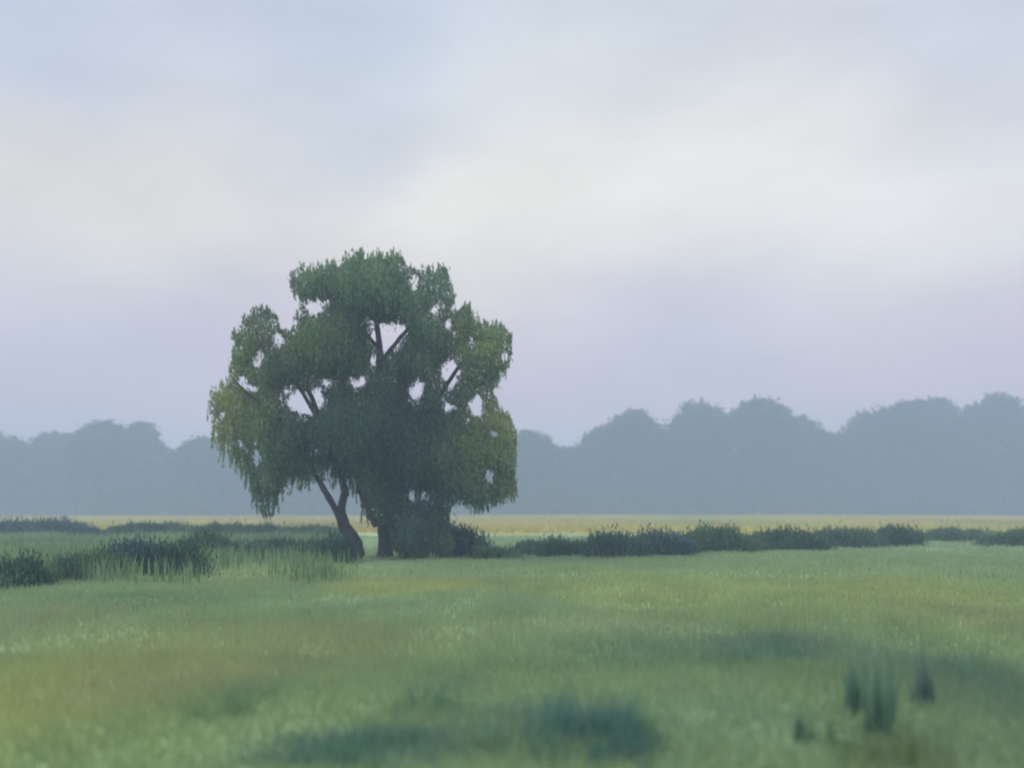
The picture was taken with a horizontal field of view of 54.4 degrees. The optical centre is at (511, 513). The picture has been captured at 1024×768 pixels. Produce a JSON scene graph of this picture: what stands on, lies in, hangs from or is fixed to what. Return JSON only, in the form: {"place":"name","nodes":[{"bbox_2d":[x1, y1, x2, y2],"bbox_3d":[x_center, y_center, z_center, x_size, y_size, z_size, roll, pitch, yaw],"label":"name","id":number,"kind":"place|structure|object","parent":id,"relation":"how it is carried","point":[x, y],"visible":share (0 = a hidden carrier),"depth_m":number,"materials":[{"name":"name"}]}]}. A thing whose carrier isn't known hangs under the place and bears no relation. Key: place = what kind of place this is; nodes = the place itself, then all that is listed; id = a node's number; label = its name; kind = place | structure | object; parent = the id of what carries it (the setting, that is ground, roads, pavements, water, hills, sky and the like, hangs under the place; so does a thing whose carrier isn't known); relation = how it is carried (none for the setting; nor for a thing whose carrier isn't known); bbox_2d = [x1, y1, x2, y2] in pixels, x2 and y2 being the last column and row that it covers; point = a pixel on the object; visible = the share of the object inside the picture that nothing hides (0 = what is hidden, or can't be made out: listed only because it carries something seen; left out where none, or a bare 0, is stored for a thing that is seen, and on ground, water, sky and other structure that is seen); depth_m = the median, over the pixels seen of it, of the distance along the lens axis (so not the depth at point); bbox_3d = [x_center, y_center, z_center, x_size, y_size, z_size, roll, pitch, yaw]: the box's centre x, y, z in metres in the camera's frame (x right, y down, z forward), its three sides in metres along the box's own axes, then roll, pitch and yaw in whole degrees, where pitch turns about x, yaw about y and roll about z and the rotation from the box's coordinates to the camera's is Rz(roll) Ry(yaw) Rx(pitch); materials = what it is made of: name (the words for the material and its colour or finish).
{"place":"outdoors","nodes":[
{"label":"outdoors","id":0,"kind":"place"},
{"bbox_2d":[0,514,1023,767],"bbox_3d":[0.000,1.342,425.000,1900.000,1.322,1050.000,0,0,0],"label":"ground","id":1,"kind":"structure","parent":0,"point":[356,706],"depth_m":10.07,"materials":[{"name":"green plant"}]},
{"bbox_2d":[0,548,40,591],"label":"bush","id":2,"kind":"object","parent":1,"relation":"on","point":[5,574],"visible":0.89,"depth_m":24.40,"materials":[{"name":"green plant"}]},
{"bbox_2d":[0,431,44,515],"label":"misty tree","id":3,"kind":"object","parent":1,"relation":"on","point":[15,451],"visible":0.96,"depth_m":314.07,"materials":[{"name":"grey plant"}]},
{"bbox_2d":[6,548,64,585],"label":"bush","id":4,"kind":"object","parent":1,"relation":"on","point":[44,573],"visible":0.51,"depth_m":25.59,"materials":[{"name":"green plant"}]},
{"bbox_2d":[20,430,78,515],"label":"misty tree","id":5,"kind":"object","parent":1,"relation":"on","point":[45,500],"visible":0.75,"depth_m":322.27,"materials":[{"name":"grey plant"}]},
{"bbox_2d":[0,515,103,537],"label":"hedge","id":6,"kind":"object","parent":1,"relation":"on","point":[50,524],"visible":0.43,"depth_m":71.54,"materials":[{"name":"green plant"}]},
{"bbox_2d":[44,548,95,581],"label":"bush","id":7,"kind":"object","parent":1,"relation":"on","point":[68,565],"visible":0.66,"depth_m":26.77,"materials":[{"name":"green plant"}]},
{"bbox_2d":[67,543,129,574],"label":"bush","id":8,"kind":"object","parent":1,"relation":"on","point":[103,554],"visible":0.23,"depth_m":28.56,"materials":[{"name":"green plant"}]},
{"bbox_2d":[56,419,142,515],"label":"misty tree","id":9,"kind":"object","parent":1,"relation":"on","point":[97,450],"visible":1,"depth_m":306.90,"materials":[{"name":"grey plant"}]},
{"bbox_2d":[80,596,186,614],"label":"grass tussock","id":10,"kind":"object","parent":1,"relation":"on","point":[132,607],"depth_m":18.45,"materials":[{"name":"green plant"}]},
{"bbox_2d":[95,531,176,576],"bbox_3d":[-11.376,1.229,29.742,2.618,1.594,1.642,0,0,0],"label":"bush","id":11,"kind":"object","parent":1,"relation":"on","point":[133,549],"visible":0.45,"depth_m":29.49,"materials":[{"name":"green plant"}]},
{"bbox_2d":[104,420,170,515],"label":"misty tree","id":12,"kind":"object","parent":1,"relation":"on","point":[149,448],"visible":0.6,"depth_m":317.55,"materials":[{"name":"grey plant"}]},
{"bbox_2d":[97,519,201,536],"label":"hedge","id":13,"kind":"object","parent":1,"relation":"on","point":[143,526],"visible":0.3,"depth_m":71.47,"materials":[{"name":"green plant"}]},
{"bbox_2d":[138,529,224,577],"bbox_3d":[-10.201,1.262,30.324,2.937,1.621,1.694,0,0,0],"label":"bush","id":14,"kind":"object","parent":1,"relation":"on","point":[193,551],"visible":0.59,"depth_m":30.11,"materials":[{"name":"green plant"}]},
{"bbox_2d":[0,528,363,584],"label":"tall grass","id":15,"kind":"structure","parent":1,"relation":"on","point":[50,544],"depth_m":34.62,"materials":[{"name":"green plant"}]},
{"bbox_2d":[159,435,235,515],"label":"misty tree","id":16,"kind":"object","parent":1,"relation":"on","point":[193,465],"visible":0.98,"depth_m":309.54,"materials":[{"name":"grey plant"}]},
{"bbox_2d":[177,525,232,556],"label":"bush","id":17,"kind":"object","parent":1,"relation":"on","point":[211,540],"visible":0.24,"depth_m":37.64,"materials":[{"name":"green plant"}]},
{"bbox_2d":[181,683,260,725],"bbox_3d":[-2.649,1.720,9.161,0.621,0.309,0.977,0,0,39],"label":"grass tussock","id":18,"kind":"object","parent":1,"relation":"on","point":[238,704],"depth_m":9.07,"materials":[{"name":"green plant"}]},
{"bbox_2d":[222,532,253,551],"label":"bush","id":19,"kind":"object","parent":1,"relation":"on","point":[237,546],"visible":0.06,"depth_m":38.76,"materials":[{"name":"green plant"}]},
{"bbox_2d":[215,442,271,515],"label":"misty tree","id":20,"kind":"object","parent":1,"relation":"on","point":[240,496],"visible":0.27,"depth_m":317.35,"materials":[{"name":"grey plant"}]},
{"bbox_2d":[191,518,297,535],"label":"hedge","id":21,"kind":"object","parent":1,"relation":"on","point":[241,528],"visible":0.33,"depth_m":68.50,"materials":[{"name":"green plant"}]},
{"bbox_2d":[244,533,299,559],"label":"bush","id":22,"kind":"object","parent":1,"relation":"on","point":[276,542],"visible":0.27,"depth_m":38.01,"materials":[{"name":"green plant"}]},
{"bbox_2d":[281,533,322,560],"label":"bush","id":23,"kind":"object","parent":1,"relation":"on","point":[300,542],"visible":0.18,"depth_m":37.46,"materials":[{"name":"green plant"}]},
{"bbox_2d":[267,451,347,515],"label":"misty tree","id":24,"kind":"object","parent":1,"relation":"on","point":[311,502],"visible":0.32,"depth_m":311.20,"materials":[{"name":"grey plant"}]},
{"bbox_2d":[285,521,342,538],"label":"hedge","id":25,"kind":"object","parent":1,"relation":"on","point":[309,528],"visible":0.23,"depth_m":67.36,"materials":[{"name":"green plant"}]},
{"bbox_2d":[306,523,364,564],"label":"bush","id":26,"kind":"object","parent":1,"relation":"on","point":[341,545],"visible":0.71,"depth_m":36.66,"materials":[{"name":"green plant"}]},
{"bbox_2d":[245,710,468,767],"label":"grass tussock","id":27,"kind":"object","parent":1,"relation":"on","point":[343,753],"depth_m":7.48,"materials":[{"name":"green plant"}]},
{"bbox_2d":[336,478,381,515],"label":"misty tree","id":28,"kind":"object","parent":1,"relation":"on","point":[351,509],"visible":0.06,"depth_m":320.26,"materials":[{"name":"grey plant"}]},
{"bbox_2d":[206,246,520,558],"bbox_3d":[-5.886,-4.179,39.980,12.462,13.152,7.495,0,0,0],"label":"willow tree","id":29,"kind":"object","parent":1,"relation":"on","point":[384,446],"visible":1,"depth_m":39.35,"materials":[{"name":"green plant"}]},
{"bbox_2d":[384,677,472,719],"bbox_3d":[-0.797,1.747,9.684,0.852,0.420,1.412,0,0,0],"label":"grass tussock","id":30,"kind":"object","parent":1,"relation":"on","point":[437,698],"depth_m":9.65,"materials":[{"name":"green plant"}]},
{"bbox_2d":[400,489,460,514],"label":"misty tree","id":31,"kind":"object","parent":1,"relation":"on","point":[453,511],"visible":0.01,"depth_m":310.58,"materials":[{"name":"grey plant"}]},
{"bbox_2d":[392,513,471,554],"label":"bush","id":32,"kind":"object","parent":1,"relation":"on","point":[453,527],"visible":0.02,"depth_m":45.23,"materials":[{"name":"green plant"}]},
{"bbox_2d":[429,520,495,558],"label":"bush","id":33,"kind":"object","parent":1,"relation":"on","point":[466,540],"visible":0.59,"depth_m":40.27,"materials":[{"name":"green plant"}]},
{"bbox_2d":[452,425,523,515],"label":"misty tree","id":34,"kind":"object","parent":1,"relation":"on","point":[465,511],"visible":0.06,"depth_m":320.99,"materials":[{"name":"grey plant"}]},
{"bbox_2d":[467,539,527,560],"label":"bush","id":35,"kind":"object","parent":1,"relation":"on","point":[481,551],"visible":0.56,"depth_m":38.39,"materials":[{"name":"green plant"}]},
{"bbox_2d":[1,450,998,515],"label":"undergrowth","id":36,"kind":"object","parent":1,"relation":"on","point":[647,501],"depth_m":334.60,"materials":[{"name":"grey plant"}]},
{"bbox_2d":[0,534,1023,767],"bbox_3d":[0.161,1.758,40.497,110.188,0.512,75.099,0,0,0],"label":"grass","id":37,"kind":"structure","parent":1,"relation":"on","point":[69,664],"depth_m":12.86,"materials":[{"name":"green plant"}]},
{"bbox_2d":[0,514,1023,533],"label":"ripe grass","id":38,"kind":"structure","parent":1,"relation":"on","point":[990,522],"depth_m":157.33,"materials":[{"name":"yellow plant"}]},
{"bbox_2d":[504,537,543,555],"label":"bush","id":39,"kind":"object","parent":1,"relation":"on","point":[528,546],"visible":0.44,"depth_m":43.98,"materials":[{"name":"green plant"}]},
{"bbox_2d":[460,707,589,767],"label":"grass tussock","id":40,"kind":"object","parent":1,"relation":"on","point":[553,743],"depth_m":7.73,"materials":[{"name":"green plant"}]},
{"bbox_2d":[495,429,575,515],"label":"misty tree","id":41,"kind":"object","parent":1,"relation":"on","point":[543,461],"visible":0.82,"depth_m":306.52,"materials":[{"name":"grey plant"}]},
{"bbox_2d":[533,533,588,556],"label":"bush","id":42,"kind":"object","parent":1,"relation":"on","point":[559,545],"visible":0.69,"depth_m":42.84,"materials":[{"name":"green plant"}]},
{"bbox_2d":[552,446,600,514],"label":"misty tree","id":43,"kind":"object","parent":1,"relation":"on","point":[573,506],"visible":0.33,"depth_m":322.44,"materials":[{"name":"grey plant"}]},
{"bbox_2d":[570,425,619,514],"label":"misty tree","id":44,"kind":"object","parent":1,"relation":"on","point":[588,456],"visible":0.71,"depth_m":317.13,"materials":[{"name":"grey plant"}]},
{"bbox_2d":[524,668,669,758],"bbox_3d":[0.679,1.603,8.358,1.209,0.700,1.561,0,0,0],"label":"grass tussock","id":45,"kind":"object","parent":1,"relation":"on","point":[606,724],"depth_m":8.28,"materials":[{"name":"green plant"}]},
{"bbox_2d":[572,524,655,559],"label":"bush","id":46,"kind":"object","parent":1,"relation":"on","point":[604,543],"visible":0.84,"depth_m":41.24,"materials":[{"name":"green plant"}]},
{"bbox_2d":[574,729,654,767],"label":"grass tussock","id":47,"kind":"object","parent":1,"relation":"on","point":[594,751],"depth_m":7.64,"materials":[{"name":"green plant"}]},
{"bbox_2d":[599,690,660,735],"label":"grass tussock","id":48,"kind":"object","parent":1,"relation":"on","point":[650,720],"depth_m":8.56,"materials":[{"name":"green plant"}]},
{"bbox_2d":[595,405,671,514],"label":"misty tree","id":49,"kind":"object","parent":1,"relation":"on","point":[637,435],"visible":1,"depth_m":309.81,"materials":[{"name":"grey plant"}]},
{"bbox_2d":[633,523,702,556],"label":"bush","id":50,"kind":"object","parent":1,"relation":"on","point":[666,543],"visible":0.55,"depth_m":42.79,"materials":[{"name":"green plant"}]},
{"bbox_2d":[654,397,738,514],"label":"misty tree","id":51,"kind":"object","parent":1,"relation":"on","point":[689,429],"visible":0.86,"depth_m":312.49,"materials":[{"name":"grey plant"}]},
{"bbox_2d":[671,520,769,554],"bbox_3d":[9.328,1.176,45.530,4.689,1.818,2.213,0,0,0],"label":"hedge","id":52,"kind":"object","parent":1,"relation":"on","point":[730,538],"visible":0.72,"depth_m":44.98,"materials":[{"name":"green plant"}]},
{"bbox_2d":[706,394,801,515],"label":"misty tree","id":53,"kind":"object","parent":1,"relation":"on","point":[755,428],"visible":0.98,"depth_m":306.23,"materials":[{"name":"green plant"}]},
{"bbox_2d":[710,630,834,675],"bbox_3d":[3.168,1.695,12.520,1.447,0.462,2.251,0,0,0],"label":"grass tussock","id":54,"kind":"object","parent":1,"relation":"on","point":[780,648],"depth_m":12.49,"materials":[{"name":"green plant"}]},
{"bbox_2d":[743,523,838,551],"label":"hedge","id":55,"kind":"object","parent":1,"relation":"on","point":[779,539],"visible":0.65,"depth_m":47.71,"materials":[{"name":"green plant"}]},
{"bbox_2d":[773,414,825,514],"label":"misty tree","id":56,"kind":"object","parent":1,"relation":"on","point":[805,428],"visible":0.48,"depth_m":321.93,"materials":[{"name":"grey plant"}]},
{"bbox_2d":[790,693,835,746],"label":"grass tussock","id":57,"kind":"object","parent":1,"relation":"on","point":[799,730],"depth_m":8.31,"materials":[{"name":"green plant"}]},
{"bbox_2d":[800,430,857,515],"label":"misty tree","id":58,"kind":"object","parent":1,"relation":"on","point":[830,486],"visible":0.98,"depth_m":316.59,"materials":[{"name":"grey plant"}]},
{"bbox_2d":[815,520,889,548],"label":"hedge","id":59,"kind":"object","parent":1,"relation":"on","point":[848,538],"visible":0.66,"depth_m":53.04,"materials":[{"name":"green plant"}]},
{"bbox_2d":[839,637,869,716],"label":"grass tussock","id":60,"kind":"object","parent":1,"relation":"on","point":[853,691],"depth_m":9.34,"materials":[{"name":"green plant"}]},
{"bbox_2d":[838,408,903,514],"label":"misty tree","id":61,"kind":"object","parent":1,"relation":"on","point":[859,433],"visible":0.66,"depth_m":320.41,"materials":[{"name":"grey plant"}]},
{"bbox_2d":[856,642,909,741],"bbox_3d":[3.119,1.452,8.385,0.391,0.918,0.474,0,0,0],"label":"grass tussock","id":62,"kind":"object","parent":1,"relation":"on","point":[879,710],"depth_m":8.34,"materials":[{"name":"green plant"}]},
{"bbox_2d":[811,707,978,767],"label":"grass tussock","id":63,"kind":"object","parent":1,"relation":"on","point":[914,751],"depth_m":7.44,"materials":[{"name":"green plant"}]},
{"bbox_2d":[874,519,929,546],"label":"hedge","id":64,"kind":"object","parent":1,"relation":"on","point":[898,536],"visible":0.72,"depth_m":54.17,"materials":[{"name":"green plant"}]},
{"bbox_2d":[860,395,947,515],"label":"misty tree","id":65,"kind":"object","parent":1,"relation":"on","point":[914,444],"visible":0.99,"depth_m":310.71,"materials":[{"name":"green plant"}]},
{"bbox_2d":[908,633,936,709],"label":"grass tussock","id":66,"kind":"object","parent":1,"relation":"on","point":[924,690],"depth_m":9.52,"materials":[{"name":"green plant"}]},
{"bbox_2d":[914,396,973,514],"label":"misty tree","id":67,"kind":"object","parent":1,"relation":"on","point":[945,414],"visible":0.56,"depth_m":316.50,"materials":[{"name":"grey plant"}]},
{"bbox_2d":[920,524,985,541],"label":"hedge","id":68,"kind":"object","parent":1,"relation":"on","point":[949,534],"visible":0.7,"depth_m":64.80,"materials":[{"name":"green plant"}]},
{"bbox_2d":[908,643,1022,681],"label":"grass tussock","id":69,"kind":"object","parent":1,"relation":"on","point":[968,666],"depth_m":11.43,"materials":[{"name":"green plant"}]},
{"bbox_2d":[953,391,1023,515],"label":"misty tree","id":70,"kind":"object","parent":1,"relation":"on","point":[998,421],"visible":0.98,"depth_m":309.96,"materials":[{"name":"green plant"}]},
{"bbox_2d":[970,526,1023,547],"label":"hedge","id":71,"kind":"object","parent":1,"relation":"on","point":[1009,537],"visible":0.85,"depth_m":54.58,"materials":[{"name":"green plant"}]},
{"bbox_2d":[1001,403,1023,514],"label":"misty tree","id":72,"kind":"object","parent":1,"relation":"on","point":[1022,496],"visible":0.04,"depth_m":318.88,"materials":[{"name":"grey plant"}]},
{"bbox_2d":[0,0,1023,513],"label":"sky","id":73,"kind":"structure","parent":0,"point":[815,206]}
]}

